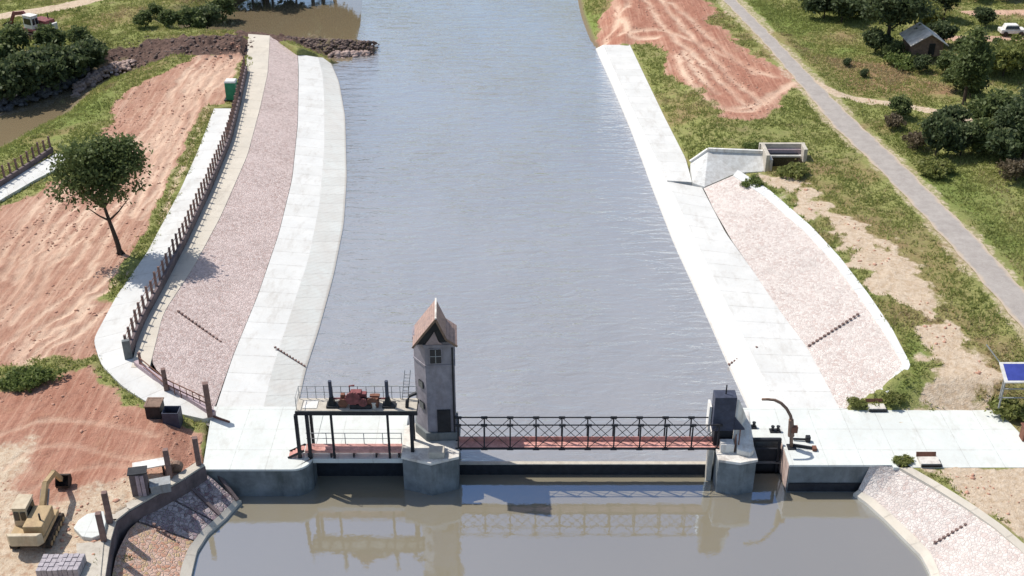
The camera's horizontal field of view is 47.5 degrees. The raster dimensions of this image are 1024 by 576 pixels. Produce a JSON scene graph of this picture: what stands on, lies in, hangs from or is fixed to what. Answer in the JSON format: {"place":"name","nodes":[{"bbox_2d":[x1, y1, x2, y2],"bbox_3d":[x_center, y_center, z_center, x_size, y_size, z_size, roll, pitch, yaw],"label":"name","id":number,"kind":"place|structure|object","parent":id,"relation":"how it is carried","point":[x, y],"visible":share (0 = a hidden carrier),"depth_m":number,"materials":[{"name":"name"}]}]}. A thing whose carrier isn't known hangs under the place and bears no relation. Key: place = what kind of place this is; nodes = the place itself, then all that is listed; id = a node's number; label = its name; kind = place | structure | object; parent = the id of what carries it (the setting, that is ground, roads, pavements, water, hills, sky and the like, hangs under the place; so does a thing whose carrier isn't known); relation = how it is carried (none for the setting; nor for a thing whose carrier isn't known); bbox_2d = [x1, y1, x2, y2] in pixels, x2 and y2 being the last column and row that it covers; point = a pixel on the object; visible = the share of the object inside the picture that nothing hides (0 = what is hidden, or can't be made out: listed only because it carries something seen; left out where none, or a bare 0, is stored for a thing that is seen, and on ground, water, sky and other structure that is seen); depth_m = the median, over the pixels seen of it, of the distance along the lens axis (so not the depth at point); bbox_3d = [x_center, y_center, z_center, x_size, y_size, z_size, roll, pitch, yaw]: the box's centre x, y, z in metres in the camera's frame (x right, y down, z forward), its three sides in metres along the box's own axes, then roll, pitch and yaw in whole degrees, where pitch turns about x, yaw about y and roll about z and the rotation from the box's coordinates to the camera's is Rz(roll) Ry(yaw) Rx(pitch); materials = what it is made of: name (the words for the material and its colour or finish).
{"place":"outdoors","nodes":[
{"label":"outdoors","id":0,"kind":"place"},
{"bbox_2d":[0,154,63,201],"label":"bank path","id":1,"kind":"structure","parent":0,"point":[18,183],"depth_m":123.81,"materials":[{"name":"white concrete"}]},
{"bbox_2d":[0,136,53,186],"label":"post fence","id":2,"kind":"object","parent":1,"relation":"on","point":[27,165],"visible":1,"depth_m":125.89,"materials":[{"name":"wood"}]},
{"bbox_2d":[112,522,192,575],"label":"stone slope","id":3,"kind":"structure","parent":0,"point":[152,551],"depth_m":76.58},
{"bbox_2d":[94,108,230,423],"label":"bank path","id":4,"kind":"structure","parent":0,"point":[115,364],"depth_m":102.25,"materials":[{"name":"white concrete"}]},
{"bbox_2d":[134,352,215,417],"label":"post fence","id":5,"kind":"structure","parent":4,"relation":"on","point":[168,385],"depth_m":88.79,"materials":[{"name":"wood"}]},
{"bbox_2d":[139,501,211,540],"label":"stone slope","id":6,"kind":"structure","parent":0,"point":[176,518],"depth_m":79.40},
{"bbox_2d":[176,475,233,520],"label":"stone slope","id":7,"kind":"structure","parent":0,"point":[218,497],"depth_m":81.51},
{"bbox_2d":[152,36,297,408],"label":"stone slope","id":8,"kind":"structure","parent":0,"point":[217,293],"depth_m":109.15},
{"bbox_2d":[131,34,269,369],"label":"bank coping","id":9,"kind":"object","parent":8,"relation":"on","point":[227,176],"visible":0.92,"depth_m":121.06,"materials":[{"name":"beige concrete"}]},
{"bbox_2d":[123,56,247,353],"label":"post fence","id":10,"kind":"object","parent":9,"relation":"on","point":[228,132],"visible":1,"depth_m":112.48,"materials":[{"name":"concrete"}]},
{"bbox_2d":[216,55,323,406],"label":"bank path","id":11,"kind":"structure","parent":0,"point":[247,379],"depth_m":109.61,"materials":[{"name":"white concrete"}]},
{"bbox_2d":[264,57,346,406],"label":"slope","id":12,"kind":"structure","parent":0,"point":[299,339],"depth_m":110.92,"materials":[{"name":"concrete"}]},
{"bbox_2d":[133,0,873,463],"bbox_3d":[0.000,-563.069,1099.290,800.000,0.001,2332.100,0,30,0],"label":"river water","id":13,"kind":"structure","parent":0,"point":[501,204],"depth_m":116.29,"materials":[{"name":"liquid"}]},
{"bbox_2d":[313,416,408,475],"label":"weir sill","id":14,"kind":"structure","parent":13,"relation":"in","point":[360,464],"depth_m":85.45,"materials":[{"name":"concrete"}]},
{"bbox_2d":[305,433,401,457],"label":"walkway","id":15,"kind":"structure","parent":14,"relation":"on","point":[376,449],"depth_m":83.42,"materials":[{"name":"red paint"}]},
{"bbox_2d":[293,386,418,458],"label":"machinery frame","id":16,"kind":"object","parent":14,"relation":"on","point":[307,408],"visible":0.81,"depth_m":82.04,"materials":[{"name":"metal"}]},
{"bbox_2d":[333,385,384,408],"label":"winding gear","id":17,"kind":"object","parent":16,"relation":"on","point":[356,398],"visible":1,"depth_m":81.44,"materials":[{"name":"metal"}]},
{"bbox_2d":[0,0,1023,575],"bbox_3d":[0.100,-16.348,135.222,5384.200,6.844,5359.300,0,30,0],"label":"ground","id":18,"kind":"structure","parent":0,"point":[44,438],"depth_m":111.49,"materials":[{"name":"soil"}]},
{"bbox_2d":[0,18,31,53],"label":"bush","id":19,"kind":"object","parent":18,"relation":"on","point":[17,34],"visible":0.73,"depth_m":155.78,"materials":[{"name":"green plant"}]},
{"bbox_2d":[0,59,44,103],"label":"bush","id":20,"kind":"object","parent":18,"relation":"on","point":[13,83],"visible":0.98,"depth_m":146.92,"materials":[{"name":"green plant"}]},
{"bbox_2d":[0,44,49,85],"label":"bush","id":21,"kind":"object","parent":18,"relation":"on","point":[30,60],"visible":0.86,"depth_m":147.69,"materials":[{"name":"green plant"}]},
{"bbox_2d":[4,11,57,38],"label":"excavator","id":22,"kind":"object","parent":18,"relation":"on","point":[31,21],"visible":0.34,"depth_m":164.67,"materials":[{"name":"metal"}]},
{"bbox_2d":[4,355,69,392],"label":"shrub","id":23,"kind":"object","parent":18,"relation":"on","point":[35,378],"visible":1,"depth_m":90.03,"materials":[{"name":"green plant"}]},
{"bbox_2d":[6,470,71,548],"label":"excavator","id":24,"kind":"object","parent":18,"relation":"on","point":[41,523],"visible":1,"depth_m":74.16,"materials":[{"name":"metal"}]},
{"bbox_2d":[0,66,89,111],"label":"rubble","id":25,"kind":"object","parent":18,"relation":"on","point":[18,100],"visible":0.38,"depth_m":150.63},
{"bbox_2d":[31,22,68,47],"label":"bush","id":26,"kind":"object","parent":18,"relation":"on","point":[48,33],"visible":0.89,"depth_m":158.81,"materials":[{"name":"green plant"}]},
{"bbox_2d":[36,554,63,575],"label":"block pallet","id":27,"kind":"object","parent":18,"relation":"on","point":[48,564],"visible":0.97,"depth_m":71.82,"materials":[{"name":"grey concrete"}]},
{"bbox_2d":[29,39,76,90],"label":"bush","id":28,"kind":"object","parent":18,"relation":"on","point":[56,69],"visible":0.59,"depth_m":150.76,"materials":[{"name":"green plant"}]},
{"bbox_2d":[0,67,130,145],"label":"side channel","id":29,"kind":"object","parent":18,"relation":"on","point":[16,121],"visible":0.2,"depth_m":147.17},
{"bbox_2d":[57,553,86,575],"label":"block pallet","id":30,"kind":"object","parent":18,"relation":"on","point":[72,564],"visible":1,"depth_m":71.98,"materials":[{"name":"grey concrete"}]},
{"bbox_2d":[51,40,94,76],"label":"bush","id":31,"kind":"object","parent":18,"relation":"on","point":[77,58],"visible":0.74,"depth_m":153.50,"materials":[{"name":"green plant"}]},
{"bbox_2d":[65,24,94,42],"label":"bush","id":32,"kind":"object","parent":18,"relation":"on","point":[76,33],"visible":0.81,"depth_m":161.79,"materials":[{"name":"green plant"}]},
{"bbox_2d":[76,541,103,575],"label":"stone slab","id":33,"kind":"structure","parent":18,"relation":"on","point":[88,549],"depth_m":73.48,"materials":[{"name":"beige concrete"}]},
{"bbox_2d":[70,34,110,70],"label":"bush","id":34,"kind":"object","parent":18,"relation":"on","point":[98,49],"visible":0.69,"depth_m":157.21,"materials":[{"name":"green plant"}]},
{"bbox_2d":[74,511,106,540],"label":"stone slab","id":35,"kind":"structure","parent":18,"relation":"on","point":[85,527],"depth_m":75.49,"materials":[{"name":"concrete"}]},
{"bbox_2d":[38,126,154,255],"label":"lone tree","id":36,"kind":"object","parent":18,"relation":"on","point":[110,163],"visible":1,"depth_m":103.23,"materials":[{"name":"green plant"}]},
{"bbox_2d":[70,59,136,95],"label":"rubble","id":37,"kind":"object","parent":18,"relation":"on","point":[92,78],"visible":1,"depth_m":157.58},
{"bbox_2d":[130,8,153,26],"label":"bush","id":38,"kind":"object","parent":18,"relation":"on","point":[140,17],"visible":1,"depth_m":169.58,"materials":[{"name":"green plant"}]},
{"bbox_2d":[95,436,207,575],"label":"retaining wall","id":39,"kind":"structure","parent":18,"relation":"on","point":[121,523],"depth_m":78.18,"materials":[{"name":"concrete"}]},
{"bbox_2d":[127,465,149,496],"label":"switch cabinet","id":40,"kind":"object","parent":39,"relation":"on","point":[138,480],"visible":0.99,"depth_m":78.14,"materials":[{"name":"metal"}]},
{"bbox_2d":[149,476,170,494],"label":"equipment box","id":41,"kind":"object","parent":39,"relation":"on","point":[160,485],"visible":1,"depth_m":78.82,"materials":[{"name":"grey paint"}]},
{"bbox_2d":[143,397,163,418],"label":"crate","id":42,"kind":"object","parent":18,"relation":"on","point":[153,407],"visible":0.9,"depth_m":86.10,"materials":[{"name":"wood"}]},
{"bbox_2d":[157,8,178,26],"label":"bush","id":43,"kind":"object","parent":18,"relation":"on","point":[168,17],"visible":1,"depth_m":170.30,"materials":[{"name":"green plant"}]},
{"bbox_2d":[161,406,182,428],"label":"steel crate","id":44,"kind":"object","parent":18,"relation":"on","point":[172,416],"visible":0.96,"depth_m":86.06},
{"bbox_2d":[110,34,254,71],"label":"rubble","id":45,"kind":"object","parent":18,"relation":"on","point":[196,45],"visible":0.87,"depth_m":161.67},
{"bbox_2d":[176,5,206,28],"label":"bush","id":46,"kind":"object","parent":18,"relation":"on","point":[193,17],"visible":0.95,"depth_m":171.52,"materials":[{"name":"green plant"}]},
{"bbox_2d":[186,4,223,28],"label":"bush","id":47,"kind":"object","parent":18,"relation":"on","point":[211,16],"visible":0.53,"depth_m":174.17,"materials":[{"name":"green plant"}]},
{"bbox_2d":[200,0,237,21],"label":"bush","id":48,"kind":"object","parent":18,"relation":"on","point":[227,6],"visible":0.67,"depth_m":179.58,"materials":[{"name":"green plant"}]},
{"bbox_2d":[203,407,322,495],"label":"concrete abutment","id":49,"kind":"object","parent":18,"relation":"on","point":[247,451],"visible":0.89,"depth_m":84.14,"materials":[{"name":"concrete"}]},
{"bbox_2d":[188,0,361,62],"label":"backwater","id":50,"kind":"structure","parent":18,"relation":"on","point":[335,19],"depth_m":182.50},
{"bbox_2d":[280,36,378,57],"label":"rubble","id":51,"kind":"object","parent":18,"relation":"on","point":[311,42],"visible":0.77,"depth_m":167.65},
{"bbox_2d":[327,50,370,58],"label":"rubble","id":52,"kind":"object","parent":18,"relation":"on","point":[336,54],"visible":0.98,"depth_m":166.12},
{"bbox_2d":[401,425,460,495],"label":"bridge pier","id":53,"kind":"structure","parent":18,"relation":"on","point":[423,473],"depth_m":83.33,"materials":[{"name":"concrete"}]},
{"bbox_2d":[411,298,457,440],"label":"gate tower","id":54,"kind":"structure","parent":53,"relation":"on","point":[434,335],"depth_m":81.88,"materials":[{"name":"concrete"}]},
{"bbox_2d":[437,409,450,432],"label":"door","id":55,"kind":"structure","parent":54,"relation":"in","point":[443,416],"depth_m":83.49,"materials":[{"name":"metal"}]},
{"bbox_2d":[0,0,1022,565],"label":"earth clods","id":56,"kind":"object","parent":18,"relation":"on","point":[178,164],"visible":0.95,"depth_m":114.23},
{"bbox_2d":[0,0,1023,564],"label":"grass","id":57,"kind":"structure","parent":18,"relation":"on","point":[802,116],"depth_m":136.03,"materials":[{"name":"plant"}]},
{"bbox_2d":[709,426,757,494],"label":"bridge pier","id":58,"kind":"structure","parent":18,"relation":"on","point":[733,473],"depth_m":83.06,"materials":[{"name":"concrete"}]},
{"bbox_2d":[455,416,722,449],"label":"footbridge","id":59,"kind":"object","parent":58,"relation":"on","point":[593,442],"visible":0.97,"depth_m":83.55,"materials":[{"name":"red paint"}]},
{"bbox_2d":[706,385,746,444],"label":"control cabinet","id":60,"kind":"object","parent":58,"relation":"on","point":[722,408],"visible":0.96,"depth_m":82.59,"materials":[{"name":"metal"}]},
{"bbox_2d":[719,411,753,456],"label":"parapet wall","id":61,"kind":"structure","parent":58,"relation":"on","point":[744,444],"depth_m":83.02,"materials":[{"name":"white paint"}]},
{"bbox_2d":[758,142,807,171],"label":"culvert headwall","id":62,"kind":"object","parent":18,"relation":"on","point":[779,153],"visible":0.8,"depth_m":127.19,"materials":[{"name":"beige concrete"}]},
{"bbox_2d":[775,159,810,179],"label":"shrub","id":63,"kind":"object","parent":18,"relation":"on","point":[795,170],"visible":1,"depth_m":122.47,"materials":[{"name":"green plant"}]},
{"bbox_2d":[798,0,832,18],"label":"bush","id":64,"kind":"object","parent":18,"relation":"on","point":[818,6],"visible":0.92,"depth_m":170.92,"materials":[{"name":"green plant"}]},
{"bbox_2d":[743,408,891,491],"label":"concrete abutment","id":65,"kind":"object","parent":18,"relation":"on","point":[847,455],"visible":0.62,"depth_m":84.65,"materials":[{"name":"concrete"}]},
{"bbox_2d":[753,438,781,473],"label":"narrow gate","id":66,"kind":"structure","parent":65,"relation":"attached to","point":[767,454],"depth_m":85.41,"materials":[{"name":"metal"}]},
{"bbox_2d":[762,398,797,449],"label":"davit crane","id":67,"kind":"object","parent":65,"relation":"on","point":[792,428],"visible":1,"depth_m":83.41,"materials":[{"name":"brown metal"}]},
{"bbox_2d":[826,0,861,22],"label":"tree","id":68,"kind":"object","parent":18,"relation":"on","point":[845,8],"visible":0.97,"depth_m":168.62,"materials":[{"name":"green plant"}]},
{"bbox_2d":[860,26,895,52],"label":"bush","id":69,"kind":"object","parent":18,"relation":"on","point":[875,38],"visible":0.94,"depth_m":157.56,"materials":[{"name":"green plant"}]},
{"bbox_2d":[852,0,939,35],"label":"tree","id":70,"kind":"object","parent":18,"relation":"on","point":[890,13],"visible":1,"depth_m":154.60,"materials":[{"name":"green plant"}]},
{"bbox_2d":[883,46,918,71],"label":"bush","id":71,"kind":"object","parent":18,"relation":"on","point":[904,60],"visible":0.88,"depth_m":153.14,"materials":[{"name":"green plant"}]},
{"bbox_2d":[888,93,913,116],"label":"bush","id":72,"kind":"object","parent":18,"relation":"on","point":[901,104],"visible":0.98,"depth_m":136.61,"materials":[{"name":"green plant"}]},
{"bbox_2d":[900,130,925,149],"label":"bush","id":73,"kind":"object","parent":18,"relation":"on","point":[914,138],"visible":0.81,"depth_m":128.43,"materials":[{"name":"brown plant"}]},
{"bbox_2d":[899,22,948,56],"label":"wooden hut","id":74,"kind":"object","parent":18,"relation":"on","point":[922,39],"visible":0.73,"depth_m":154.82,"materials":[{"name":"brown wood"}]},
{"bbox_2d":[916,0,945,23],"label":"bush","id":75,"kind":"object","parent":18,"relation":"on","point":[935,14],"visible":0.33,"depth_m":166.82,"materials":[{"name":"green plant"}]},
{"bbox_2d":[914,154,957,178],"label":"bush","id":76,"kind":"object","parent":18,"relation":"on","point":[940,166],"visible":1,"depth_m":122.80,"materials":[{"name":"green plant"}]},
{"bbox_2d":[917,109,965,156],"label":"bush","id":77,"kind":"object","parent":18,"relation":"on","point":[940,129],"visible":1,"depth_m":125.68,"materials":[{"name":"green plant"}]},
{"bbox_2d":[930,49,956,73],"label":"bush","id":78,"kind":"object","parent":18,"relation":"on","point":[942,64],"visible":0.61,"depth_m":149.11,"materials":[{"name":"green plant"}]},
{"bbox_2d":[926,18,961,40],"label":"bush","id":79,"kind":"object","parent":18,"relation":"on","point":[942,29],"visible":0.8,"depth_m":158.90,"materials":[{"name":"green plant"}]},
{"bbox_2d":[933,103,974,122],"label":"bush","id":80,"kind":"object","parent":18,"relation":"on","point":[957,113],"visible":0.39,"depth_m":130.09,"materials":[{"name":"green plant"}]},
{"bbox_2d":[942,120,985,155],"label":"bush","id":81,"kind":"object","parent":18,"relation":"on","point":[972,134],"visible":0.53,"depth_m":126.20,"materials":[{"name":"green plant"}]},
{"bbox_2d":[946,25,998,104],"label":"tree","id":82,"kind":"object","parent":18,"relation":"on","point":[974,59],"visible":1,"depth_m":136.96,"materials":[{"name":"green plant"}]},
{"bbox_2d":[969,114,999,153],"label":"bush","id":83,"kind":"object","parent":18,"relation":"on","point":[984,123],"visible":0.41,"depth_m":126.53,"materials":[{"name":"green plant"}]},
{"bbox_2d":[971,5,1000,26],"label":"bush","id":84,"kind":"object","parent":18,"relation":"on","point":[984,15],"visible":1,"depth_m":167.07,"materials":[{"name":"green plant"}]},
{"bbox_2d":[964,84,1016,121],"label":"bush","id":85,"kind":"object","parent":18,"relation":"on","point":[985,106],"visible":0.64,"depth_m":131.49,"materials":[{"name":"green plant"}]},
{"bbox_2d":[981,125,1023,160],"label":"bush","id":86,"kind":"object","parent":18,"relation":"on","point":[1004,143],"visible":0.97,"depth_m":122.69,"materials":[{"name":"green plant"}]},
{"bbox_2d":[984,393,1023,421],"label":"weed tuft","id":87,"kind":"object","parent":18,"relation":"on","point":[1013,408],"visible":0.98,"depth_m":87.59,"materials":[{"name":"green plant"}]},
{"bbox_2d":[986,344,1023,407],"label":"panel stand","id":88,"kind":"object","parent":18,"relation":"on","point":[1012,372],"visible":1,"depth_m":86.58,"materials":[{"name":"grey paint"}]},
{"bbox_2d":[990,95,1023,138],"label":"tree","id":89,"kind":"object","parent":18,"relation":"on","point":[1010,111],"visible":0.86,"depth_m":123.65,"materials":[{"name":"green plant"}]},
{"bbox_2d":[991,41,1023,75],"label":"bush","id":90,"kind":"object","parent":18,"relation":"on","point":[1015,54],"visible":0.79,"depth_m":146.59,"materials":[{"name":"green plant"}]},
{"bbox_2d":[996,157,1023,180],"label":"bush","id":91,"kind":"object","parent":18,"relation":"on","point":[1015,167],"visible":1,"depth_m":120.66,"materials":[{"name":"green plant"}]},
{"bbox_2d":[998,23,1023,36],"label":"parked car","id":92,"kind":"object","parent":18,"relation":"on","point":[1005,29],"visible":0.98,"depth_m":164.40,"materials":[{"name":"white paint"}]},
{"bbox_2d":[192,474,928,575],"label":"basin water","id":93,"kind":"structure","parent":0,"point":[587,525],"depth_m":80.34,"materials":[{"name":"liquid"}]},
{"bbox_2d":[180,500,241,575],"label":"toe kerb","id":94,"kind":"structure","parent":93,"relation":"in","point":[189,561],"depth_m":79.19,"materials":[{"name":"beige concrete"}]},
{"bbox_2d":[459,450,713,480],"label":"flap gate","id":95,"kind":"structure","parent":93,"relation":"in","point":[586,468],"depth_m":85.44,"materials":[{"name":"metal"}]},
{"bbox_2d":[853,490,939,575],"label":"toe kerb","id":96,"kind":"structure","parent":93,"relation":"in","point":[908,538],"depth_m":79.80,"materials":[{"name":"beige concrete"}]},
{"bbox_2d":[604,45,691,185],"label":"bank path","id":97,"kind":"structure","parent":0,"point":[663,143],"depth_m":142.09,"materials":[{"name":"white concrete"}]},
{"bbox_2d":[596,45,776,407],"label":"slope","id":98,"kind":"structure","parent":0,"point":[748,378],"depth_m":108.54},
{"bbox_2d":[690,152,763,189],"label":"retaining wall","id":99,"kind":"structure","parent":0,"point":[707,169],"depth_m":126.10,"materials":[{"name":"concrete"}]},
{"bbox_2d":[689,148,762,162],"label":"wall coping","id":100,"kind":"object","parent":99,"relation":"on","point":[732,150],"depth_m":126.72,"materials":[{"name":"white paint"}]},
{"bbox_2d":[668,182,838,407],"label":"bank path","id":101,"kind":"structure","parent":0,"point":[788,368],"depth_m":100.58,"materials":[{"name":"white concrete"}]},
{"bbox_2d":[704,176,901,408],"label":"stone slope","id":102,"kind":"structure","parent":0,"point":[814,296],"depth_m":102.74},
{"bbox_2d":[733,170,909,392],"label":"bank coping","id":103,"kind":"object","parent":102,"relation":"on","point":[818,240],"visible":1,"depth_m":105.36,"materials":[{"name":"concrete"}]},
{"bbox_2d":[723,0,1023,328],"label":"road","id":104,"kind":"structure","parent":0,"point":[993,274],"depth_m":120.50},
{"bbox_2d":[857,410,1023,469],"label":"apron slab","id":105,"kind":"structure","parent":0,"point":[969,438],"depth_m":85.72,"materials":[{"name":"concrete"}]},
{"bbox_2d":[916,452,941,467],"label":"bench","id":106,"kind":"object","parent":105,"relation":"on","point":[928,459],"visible":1,"depth_m":82.86,"materials":[{"name":"concrete"}]},
{"bbox_2d":[858,466,1023,575],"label":"stone slope","id":107,"kind":"structure","parent":0,"point":[925,515],"depth_m":78.55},
{"bbox_2d":[899,465,1023,553],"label":"bank coping","id":108,"kind":"object","parent":107,"relation":"on","point":[1004,532],"visible":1,"depth_m":79.16,"materials":[{"name":"beige concrete"}]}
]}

